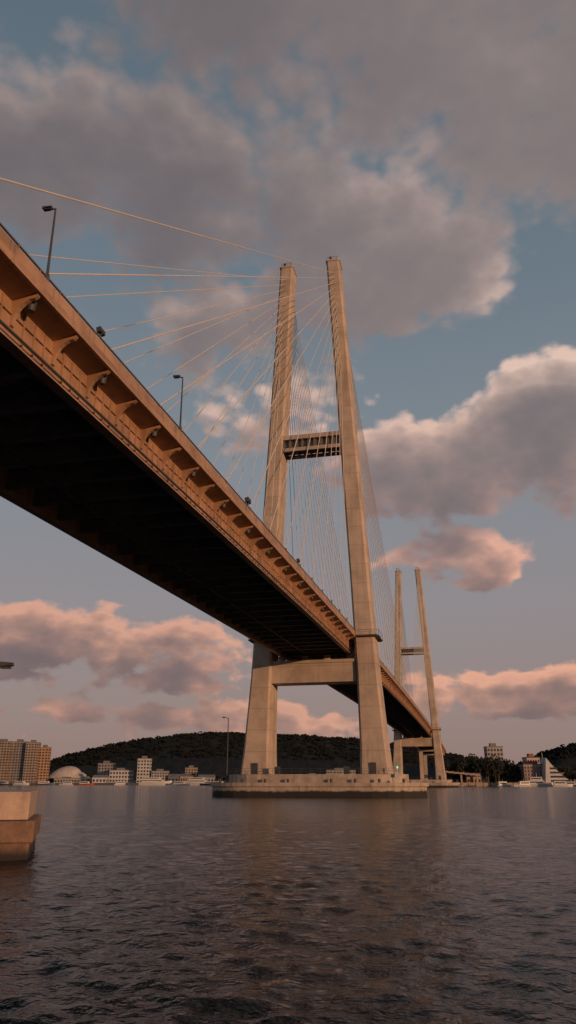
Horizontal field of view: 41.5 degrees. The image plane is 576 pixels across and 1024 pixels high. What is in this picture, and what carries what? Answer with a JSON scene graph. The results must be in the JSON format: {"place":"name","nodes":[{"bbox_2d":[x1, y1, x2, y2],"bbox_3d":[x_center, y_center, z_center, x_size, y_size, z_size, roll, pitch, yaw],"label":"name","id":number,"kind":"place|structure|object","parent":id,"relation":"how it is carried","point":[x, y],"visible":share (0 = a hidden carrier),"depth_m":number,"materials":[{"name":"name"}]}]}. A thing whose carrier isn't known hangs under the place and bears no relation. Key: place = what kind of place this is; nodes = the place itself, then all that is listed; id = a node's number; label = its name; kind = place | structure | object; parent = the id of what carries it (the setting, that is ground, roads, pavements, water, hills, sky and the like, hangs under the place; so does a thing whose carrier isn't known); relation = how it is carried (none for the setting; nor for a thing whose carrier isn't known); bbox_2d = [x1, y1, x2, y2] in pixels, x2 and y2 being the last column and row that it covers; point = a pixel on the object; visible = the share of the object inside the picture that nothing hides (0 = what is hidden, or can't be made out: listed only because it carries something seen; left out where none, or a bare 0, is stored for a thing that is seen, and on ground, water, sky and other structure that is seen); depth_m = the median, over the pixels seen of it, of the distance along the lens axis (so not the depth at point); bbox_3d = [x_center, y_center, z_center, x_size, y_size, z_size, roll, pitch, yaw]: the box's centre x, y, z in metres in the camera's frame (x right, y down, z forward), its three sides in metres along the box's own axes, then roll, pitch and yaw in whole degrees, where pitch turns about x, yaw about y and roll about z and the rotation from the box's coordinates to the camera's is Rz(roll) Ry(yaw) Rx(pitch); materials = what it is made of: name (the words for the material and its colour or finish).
{"place":"outdoors","nodes":[
{"label":"outdoors","id":0,"kind":"place"},
{"bbox_2d":[0,785,575,1023],"bbox_3d":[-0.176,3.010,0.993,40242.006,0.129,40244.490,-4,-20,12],"label":"water","id":1,"kind":"structure","parent":0,"point":[153,904],"depth_m":15.91,"materials":[{"name":"black liquid"}]},
{"bbox_2d":[0,780,11,784],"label":"yacht","id":2,"kind":"object","parent":1,"relation":"on","point":[4,783],"visible":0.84,"depth_m":761.66,"materials":[{"name":"white plastic"}]},
{"bbox_2d":[0,790,40,860],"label":"concrete quay","id":3,"kind":"structure","parent":1,"relation":"in","point":[20,820],"depth_m":26.41,"materials":[{"name":"beige concrete"}]},
{"bbox_2d":[0,661,13,668],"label":"street lamp","id":4,"kind":"object","parent":3,"relation":"on","point":[6,665],"visible":1,"depth_m":29.64,"materials":[{"name":"metal"}]},
{"bbox_2d":[13,780,28,784],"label":"yacht","id":5,"kind":"object","parent":1,"relation":"on","point":[20,782],"visible":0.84,"depth_m":780.36,"materials":[{"name":"white plastic"}]},
{"bbox_2d":[36,779,54,784],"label":"fishing boat","id":6,"kind":"object","parent":1,"relation":"on","point":[44,783],"visible":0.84,"depth_m":770.61,"materials":[{"name":"white plastic"}]},
{"bbox_2d":[59,781,72,784],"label":"yacht","id":7,"kind":"object","parent":1,"relation":"on","point":[67,783],"visible":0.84,"depth_m":780.36,"materials":[{"name":"white plastic"}]},
{"bbox_2d":[78,781,93,784],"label":"fishing boat","id":8,"kind":"object","parent":1,"relation":"on","point":[84,783],"visible":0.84,"depth_m":733.40,"materials":[{"name":"white plastic"}]},
{"bbox_2d":[114,781,130,784],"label":"yacht","id":9,"kind":"object","parent":1,"relation":"on","point":[120,783],"visible":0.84,"depth_m":770.75,"materials":[{"name":"white plastic"}]},
{"bbox_2d":[139,774,173,784],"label":"ferry boat","id":10,"kind":"object","parent":1,"relation":"on","point":[153,780],"visible":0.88,"depth_m":751.03,"materials":[{"name":"white metal"}]},
{"bbox_2d":[172,781,189,785],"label":"yacht","id":11,"kind":"object","parent":1,"relation":"on","point":[179,783],"visible":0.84,"depth_m":676.69,"materials":[{"name":"white plastic"}]},
{"bbox_2d":[185,777,205,784],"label":"ferry boat","id":12,"kind":"object","parent":1,"relation":"on","point":[195,780],"visible":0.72,"depth_m":732.16,"materials":[{"name":"white metal"}]},
{"bbox_2d":[200,781,213,785],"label":"yacht","id":13,"kind":"object","parent":1,"relation":"on","point":[207,783],"visible":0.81,"depth_m":695.68,"materials":[{"name":"blue plastic"}]},
{"bbox_2d":[0,178,458,797],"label":"cable stayed bridge","id":14,"kind":"structure","parent":1,"relation":"in","point":[102,454],"depth_m":92.82,"materials":[{"name":"paint"}]},
{"bbox_2d":[42,205,56,280],"bbox_3d":[-13.596,-15.094,42.737,0.960,5.260,0.320,-4,-20,12],"label":"street lamp","id":15,"kind":"object","parent":14,"relation":"on","point":[46,209],"visible":0.94,"depth_m":42.71,"materials":[{"name":"metal"}]},
{"bbox_2d":[96,326,104,336],"bbox_3d":[-11.839,-11.298,48.035,0.336,0.595,0.700,-4,-20,12],"label":"floodlight","id":16,"kind":"object","parent":14,"relation":"attached to","point":[100,331],"visible":1,"depth_m":47.88,"materials":[{"name":"metal"}]},
{"bbox_2d":[173,375,182,431],"bbox_3d":[-8.950,-8.812,61.695,0.960,5.260,0.320,-4,-20,12],"label":"street lamp","id":17,"kind":"object","parent":14,"relation":"on","point":[177,377],"visible":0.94,"depth_m":61.66,"materials":[{"name":"metal"}]},
{"bbox_2d":[222,717,228,782],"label":"street lamp","id":18,"kind":"object","parent":14,"relation":"on","point":[227,751],"visible":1,"depth_m":147.44,"materials":[{"name":"metal"}]},
{"bbox_2d":[244,497,250,505],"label":"floodlight","id":19,"kind":"object","parent":14,"relation":"attached to","point":[248,500],"visible":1,"depth_m":79.01,"materials":[{"name":"metal"}]},
{"bbox_2d":[445,771,479,782],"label":"elevated ramp","id":20,"kind":"structure","parent":1,"relation":"in","point":[463,773],"depth_m":540.19,"materials":[{"name":"beige concrete"}]},
{"bbox_2d":[497,779,511,786],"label":"yacht","id":21,"kind":"object","parent":1,"relation":"on","point":[502,784],"visible":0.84,"depth_m":516.74,"materials":[{"name":"white plastic"}]},
{"bbox_2d":[514,780,531,786],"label":"yacht","id":22,"kind":"object","parent":1,"relation":"on","point":[523,783],"visible":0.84,"depth_m":507.36,"materials":[{"name":"white plastic"}]},
{"bbox_2d":[530,776,552,786],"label":"tour boat","id":23,"kind":"object","parent":1,"relation":"on","point":[536,781],"visible":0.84,"depth_m":511.92,"materials":[{"name":"white metal"}]},
{"bbox_2d":[552,781,572,786],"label":"yacht","id":24,"kind":"object","parent":1,"relation":"on","point":[560,784],"visible":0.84,"depth_m":502.51,"materials":[{"name":"white plastic"}]},
{"bbox_2d":[0,0,575,763],"label":"sky","id":25,"kind":"structure","parent":0,"point":[426,147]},
{"bbox_2d":[9,733,575,784],"bbox_3d":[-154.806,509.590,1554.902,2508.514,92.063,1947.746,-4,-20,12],"label":"hills","id":26,"kind":"structure","parent":0,"point":[175,764],"depth_m":1173.50,"materials":[{"name":"green plant"}]},
{"bbox_2d":[0,739,13,782],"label":"apartment tower","id":27,"kind":"structure","parent":26,"relation":"on","point":[6,747],"depth_m":824.17,"materials":[{"name":"beige concrete"}]},
{"bbox_2d":[0,743,12,781],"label":"windows","id":28,"kind":"structure","parent":27,"relation":"in","point":[0,743],"depth_m":823.52,"materials":[{"name":"grey glass"}]},
{"bbox_2d":[9,739,26,782],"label":"apartment tower","id":29,"kind":"structure","parent":26,"relation":"on","point":[17,760],"depth_m":831.90,"materials":[{"name":"beige concrete"}]},
{"bbox_2d":[9,743,25,781],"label":"windows","id":30,"kind":"structure","parent":29,"relation":"in","point":[13,743],"depth_m":832.21,"materials":[{"name":"grey glass"}]},
{"bbox_2d":[22,740,40,782],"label":"apartment tower","id":31,"kind":"structure","parent":26,"relation":"on","point":[31,762],"depth_m":825.64,"materials":[{"name":"beige concrete"}]},
{"bbox_2d":[23,744,40,782],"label":"windows","id":32,"kind":"structure","parent":31,"relation":"in","point":[27,744],"depth_m":825.33,"materials":[{"name":"grey glass"}]},
{"bbox_2d":[37,745,51,782],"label":"apartment tower","id":33,"kind":"structure","parent":26,"relation":"on","point":[44,762],"depth_m":837.04,"materials":[{"name":"beige concrete"}]},
{"bbox_2d":[37,749,50,781],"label":"windows","id":34,"kind":"structure","parent":33,"relation":"in","point":[40,749],"depth_m":836.69,"materials":[{"name":"grey glass"}]},
{"bbox_2d":[54,777,79,782],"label":"terminal","id":35,"kind":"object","parent":26,"relation":"on","point":[66,779],"visible":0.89,"depth_m":818.77,"materials":[{"name":"beige concrete"}]},
{"bbox_2d":[55,780,79,781],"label":"windows","id":36,"kind":"structure","parent":35,"relation":"in","point":[55,780],"depth_m":818.30,"materials":[{"name":"grey glass"}]},
{"bbox_2d":[46,766,91,781],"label":"shell roof hall","id":37,"kind":"structure","parent":26,"relation":"on","point":[71,771],"depth_m":842.35,"materials":[{"name":"concrete"}]},
{"bbox_2d":[92,775,108,782],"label":"harbour shed","id":38,"kind":"structure","parent":26,"relation":"on","point":[100,778],"depth_m":817.22,"materials":[{"name":"white concrete"}]},
{"bbox_2d":[93,779,108,781],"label":"windows","id":39,"kind":"structure","parent":38,"relation":"in","point":[107,780],"depth_m":816.91,"materials":[{"name":"grey glass"}]},
{"bbox_2d":[97,761,115,775],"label":"apartment block","id":40,"kind":"structure","parent":26,"relation":"on","point":[105,767],"depth_m":857.96,"materials":[{"name":"beige concrete"}]},
{"bbox_2d":[98,765,115,774],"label":"windows","id":41,"kind":"structure","parent":40,"relation":"in","point":[99,765],"depth_m":857.58,"materials":[{"name":"grey glass"}]},
{"bbox_2d":[109,770,132,782],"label":"walls","id":42,"kind":"structure","parent":26,"relation":"on","point":[121,775],"depth_m":831.47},
{"bbox_2d":[110,772,132,781],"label":"windows","id":43,"kind":"structure","parent":42,"relation":"attached to","point":[122,776],"depth_m":832.00,"materials":[{"name":"grey glass"}]},
{"bbox_2d":[136,759,151,782],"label":"building","id":44,"kind":"structure","parent":26,"relation":"on","point":[143,769],"depth_m":822.88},
{"bbox_2d":[137,760,151,781],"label":"windows","id":45,"kind":"structure","parent":44,"relation":"attached to","point":[144,770],"depth_m":822.48,"materials":[{"name":"grey glass"}]},
{"bbox_2d":[151,771,168,780],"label":"walls","id":46,"kind":"structure","parent":26,"relation":"on","point":[162,774],"depth_m":822.71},
{"bbox_2d":[152,773,168,779],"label":"windows","id":47,"kind":"structure","parent":46,"relation":"attached to","point":[160,776],"depth_m":821.97,"materials":[{"name":"grey glass"}]},
{"bbox_2d":[168,774,179,780],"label":"harbour shed","id":48,"kind":"structure","parent":26,"relation":"on","point":[173,777],"depth_m":817.56,"materials":[{"name":"grey metal"}]},
{"bbox_2d":[180,774,193,781],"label":"warehouse","id":49,"kind":"structure","parent":26,"relation":"on","point":[184,777],"depth_m":823.57,"materials":[{"name":"white concrete"}]},
{"bbox_2d":[49,771,325,782],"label":"distant trees","id":50,"kind":"object","parent":26,"relation":"on","point":[217,775],"visible":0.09,"depth_m":851.16,"materials":[{"name":"green plant"}]},
{"bbox_2d":[185,765,197,773],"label":"apartment block","id":51,"kind":"structure","parent":26,"relation":"on","point":[190,769],"depth_m":866.66,"materials":[{"name":"beige concrete"}]},
{"bbox_2d":[198,775,214,780],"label":"harbour shed","id":52,"kind":"structure","parent":26,"relation":"on","point":[209,777],"depth_m":821.41,"materials":[{"name":"grey metal"}]},
{"bbox_2d":[49,731,575,770],"bbox_3d":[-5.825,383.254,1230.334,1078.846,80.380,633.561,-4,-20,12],"label":"ridge forest","id":53,"kind":"object","parent":26,"relation":"on","point":[553,753],"visible":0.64,"depth_m":1272.83,"materials":[{"name":"green plant"}]},
{"bbox_2d":[326,771,355,773],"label":"walls","id":54,"kind":"structure","parent":26,"relation":"on","point":[338,773],"depth_m":821.16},
{"bbox_2d":[326,768,355,770],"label":"roof","id":55,"kind":"structure","parent":54,"relation":"on","point":[337,769],"depth_m":821.72,"materials":[{"name":"grey concrete"}]},
{"bbox_2d":[464,773,481,782],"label":"harbour shed","id":56,"kind":"structure","parent":26,"relation":"on","point":[470,778],"depth_m":544.61,"materials":[{"name":"beige concrete"}]},
{"bbox_2d":[444,753,519,782],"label":"distant trees","id":57,"kind":"object","parent":26,"relation":"on","point":[497,769],"visible":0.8,"depth_m":556.77,"materials":[{"name":"green plant"}]},
{"bbox_2d":[484,747,504,781],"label":"walls","id":58,"kind":"structure","parent":26,"relation":"on","point":[493,751],"depth_m":610.69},
{"bbox_2d":[483,743,502,747],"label":"roof","id":59,"kind":"structure","parent":58,"relation":"on","point":[492,744],"depth_m":615.24,"materials":[{"name":"grey concrete"}]},
{"bbox_2d":[484,749,504,780],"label":"windows","id":60,"kind":"structure","parent":58,"relation":"attached to","point":[495,757],"depth_m":610.25,"materials":[{"name":"grey glass"}]},
{"bbox_2d":[452,782,553,785],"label":"wall block","id":61,"kind":"structure","parent":26,"relation":"on","point":[479,784],"depth_m":535.84,"materials":[{"name":"grey concrete"}]},
{"bbox_2d":[505,776,519,782],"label":"harbour shed","id":62,"kind":"structure","parent":26,"relation":"on","point":[507,780],"depth_m":566.09,"materials":[{"name":"grey"}]},
{"bbox_2d":[519,765,541,780],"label":"walls","id":63,"kind":"structure","parent":26,"relation":"on","point":[530,769],"depth_m":547.73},
{"bbox_2d":[518,761,541,779],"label":"roof","id":64,"kind":"structure","parent":63,"relation":"on","point":[531,762],"depth_m":548.31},
{"bbox_2d":[519,766,541,778],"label":"windows","id":65,"kind":"structure","parent":63,"relation":"attached to","point":[529,771],"depth_m":547.21,"materials":[{"name":"grey glass"}]},
{"bbox_2d":[522,758,539,763],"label":"walls","id":66,"kind":"structure","parent":26,"relation":"on","point":[532,759],"depth_m":565.25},
{"bbox_2d":[521,754,539,762],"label":"roof","id":67,"kind":"structure","parent":66,"relation":"on","point":[530,756],"depth_m":569.16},
{"bbox_2d":[541,752,572,782],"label":"sail roof hall","id":68,"kind":"structure","parent":26,"relation":"on","point":[550,773],"depth_m":539.05,"materials":[{"name":"white concrete"}]},
{"bbox_2d":[553,765,575,779],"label":"distant trees","id":69,"kind":"object","parent":26,"relation":"on","point":[570,774],"visible":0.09,"depth_m":596.07,"materials":[{"name":"green plant"}]}
]}

